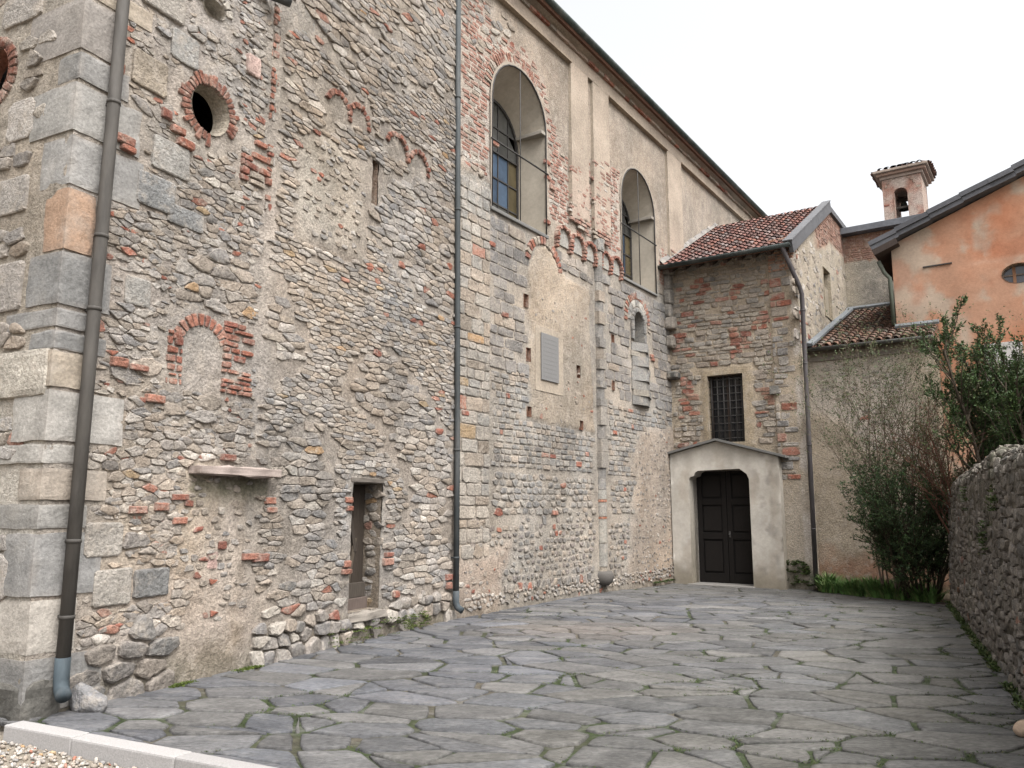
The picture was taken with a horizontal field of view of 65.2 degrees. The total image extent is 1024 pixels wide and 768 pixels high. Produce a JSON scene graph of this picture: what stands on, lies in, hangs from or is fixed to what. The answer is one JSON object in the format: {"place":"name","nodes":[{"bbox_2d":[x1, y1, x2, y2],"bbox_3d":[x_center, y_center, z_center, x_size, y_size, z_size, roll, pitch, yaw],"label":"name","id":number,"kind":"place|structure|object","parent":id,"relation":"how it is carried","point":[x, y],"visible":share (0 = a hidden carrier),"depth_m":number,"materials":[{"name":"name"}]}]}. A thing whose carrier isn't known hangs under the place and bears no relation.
{"place":"outdoors","nodes":[
{"label":"outdoors","id":0,"kind":"place"},
{"bbox_2d":[0,740,137,767],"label":"gravel","id":1,"kind":"structure","parent":0,"point":[19,749],"depth_m":5.46,"materials":[{"name":"beige gravel"}]},
{"bbox_2d":[0,587,814,767],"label":"ground","id":2,"kind":"structure","parent":0,"point":[28,761],"depth_m":5.52,"materials":[{"name":"soil"}]},
{"bbox_2d":[3,721,275,767],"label":"kerb strip","id":3,"kind":"object","parent":2,"relation":"on","point":[123,753],"visible":0.81,"depth_m":5.46,"materials":[{"name":"stone"}]},
{"bbox_2d":[0,0,767,730],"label":"church","id":4,"kind":"structure","parent":2,"relation":"on","point":[344,320],"depth_m":9.52,"materials":[{"name":"stone"}]},
{"bbox_2d":[348,484,366,610],"bbox_3d":[-2.057,2.073,10.226,0.142,1.593,0.635,-4,-10,26],"label":"plank door","id":5,"kind":"structure","parent":4,"relation":"in","point":[357,599],"depth_m":10.36,"materials":[{"name":"brown wood"}]},
{"bbox_2d":[490,62,548,238],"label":"window","id":6,"kind":"structure","parent":4,"relation":"in","point":[517,114],"depth_m":15.30,"materials":[{"name":"white paint"}]},
{"bbox_2d":[627,300,646,343],"bbox_3d":[2.751,-1.417,18.279,0.366,0.987,1.037,-6,-11,34],"label":"blind window","id":7,"kind":"structure","parent":4,"relation":"in","point":[638,317],"depth_m":18.37,"materials":[{"name":"grey stone"}]},
{"bbox_2d":[620,166,657,296],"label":"window","id":8,"kind":"structure","parent":4,"relation":"in","point":[638,239],"depth_m":19.46,"materials":[{"name":"white paint"}]},
{"bbox_2d":[657,200,846,589],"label":"side chapel","id":9,"kind":"structure","parent":2,"relation":"on","point":[743,496],"depth_m":18.56,"materials":[{"name":"stone"}]},
{"bbox_2d":[677,442,688,447],"bbox_3d":[4.052,1.466,18.947,0.287,0.169,0.161,0,-9,0],"label":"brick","id":10,"kind":"object","parent":9,"relation":"on","point":[681,445],"visible":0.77,"depth_m":18.90,"materials":[{"name":"brick"}]},
{"bbox_2d":[696,470,753,583],"bbox_3d":[4.972,3.244,18.479,1.410,2.660,0.160,-6,-11,34],"label":"double door","id":11,"kind":"structure","parent":9,"relation":"in","point":[723,497],"depth_m":18.49,"materials":[{"name":"brown wood"}]},
{"bbox_2d":[708,374,744,441],"bbox_3d":[5.089,0.582,18.803,0.870,1.700,0.204,-6,-11,34],"label":"barred window","id":12,"kind":"structure","parent":9,"relation":"in","point":[727,406],"depth_m":18.82,"materials":[{"name":"metal"}]},
{"bbox_2d":[807,301,950,593],"bbox_3d":[9.087,1.027,19.141,2.640,7.328,5.180,-6,-11,34],"label":"lean to","id":13,"kind":"object","parent":2,"relation":"on","point":[841,551],"visible":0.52,"depth_m":17.51,"materials":[{"name":"paint"}]},
{"bbox_2d":[840,214,919,309],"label":"building","id":14,"kind":"structure","parent":2,"relation":"on","point":[866,281],"depth_m":22.45,"materials":[{"name":"grey stone"}]},
{"bbox_2d":[870,160,936,219],"bbox_3d":[11.438,-5.354,23.241,1.647,2.208,1.650,-6,-11,34],"label":"bell turret","id":15,"kind":"object","parent":14,"relation":"on","point":[900,185],"visible":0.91,"depth_m":22.86,"materials":[{"name":"white paint"}]},
{"bbox_2d":[810,571,950,603],"bbox_3d":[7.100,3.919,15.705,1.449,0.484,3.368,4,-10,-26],"label":"grass","id":16,"kind":"structure","parent":2,"relation":"on","point":[866,587],"depth_m":15.41,"materials":[{"name":"green plant"}]},
{"bbox_2d":[757,295,1023,595],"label":"bare shrub","id":17,"kind":"object","parent":16,"relation":"on","point":[915,410],"visible":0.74,"depth_m":15.23,"materials":[{"name":"brown plant"}]},
{"bbox_2d":[827,438,972,597],"bbox_3d":[7.532,2.409,14.875,3.060,3.085,3.007,-5,-10,30],"label":"dense shrub","id":18,"kind":"object","parent":16,"relation":"on","point":[921,543],"visible":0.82,"depth_m":14.60,"materials":[{"name":"green plant"}]},
{"bbox_2d":[868,159,1023,480],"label":"orange house","id":19,"kind":"structure","parent":2,"relation":"on","point":[969,241],"depth_m":17.49,"materials":[{"name":"painted plaster"},{"name":"terracotta roof tiles"},{"name":"metal"}]},
{"bbox_2d":[1002,264,1023,282],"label":"oval window","id":20,"kind":"structure","parent":19,"relation":"in","point":[1015,273],"depth_m":17.10,"materials":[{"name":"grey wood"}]},
{"bbox_2d":[947,444,1023,698],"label":"garden wall","id":21,"kind":"structure","parent":2,"relation":"on","point":[987,595],"depth_m":8.51,"materials":[{"name":"grey stone"}]},
{"bbox_2d":[0,583,1023,767],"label":"paving","id":22,"kind":"structure","parent":0,"point":[440,695],"depth_m":6.97,"materials":[{"name":"stone"}]},
{"bbox_2d":[68,682,107,712],"bbox_3d":[-3.439,2.578,6.473,0.346,0.316,0.190,0,-9,0],"label":"field stone","id":23,"kind":"object","parent":22,"relation":"on","point":[86,698],"visible":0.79,"depth_m":6.43,"materials":[{"name":"grey stone"}]},
{"bbox_2d":[169,485,1023,767],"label":"weeds","id":24,"kind":"object","parent":22,"relation":"on","point":[984,652],"visible":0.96,"depth_m":8.36,"materials":[{"name":"green plant"}]},
{"bbox_2d":[1013,719,1023,736],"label":"cobblestone","id":25,"kind":"object","parent":22,"relation":"on","point":[1018,728],"visible":1,"depth_m":5.68,"materials":[{"name":"stone"}]},
{"bbox_2d":[554,0,1023,226],"label":"sky","id":26,"kind":"structure","parent":0,"point":[798,102],"materials":[{"name":"white"}]},
{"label":"garden terrain","id":27,"kind":"structure","parent":0,"visible":0},
{"bbox_2d":[853,372,1015,533],"bbox_3d":[7.744,1.352,14.035,3.054,3.110,3.765,0,-9,0],"label":"twiggy shrub","id":28,"kind":"object","parent":27,"relation":"on","point":[945,480],"visible":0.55,"depth_m":14.14,"materials":[{"name":"brown plant"}]},
{"bbox_2d":[910,293,1023,469],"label":"evergreen shrub","id":29,"kind":"object","parent":27,"relation":"on","point":[991,384],"visible":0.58,"depth_m":13.16,"materials":[{"name":"green plant"}]},
{"bbox_2d":[941,344,1023,463],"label":"evergreen shrub","id":30,"kind":"object","parent":27,"relation":"on","point":[1022,356],"visible":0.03,"depth_m":13.99,"materials":[{"name":"green plant"}]},
{"bbox_2d":[974,331,1023,445],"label":"evergreen shrub","id":31,"kind":"object","parent":27,"relation":"on","point":[1016,406],"visible":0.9,"depth_m":11.86,"materials":[{"name":"green plant"}]}
]}

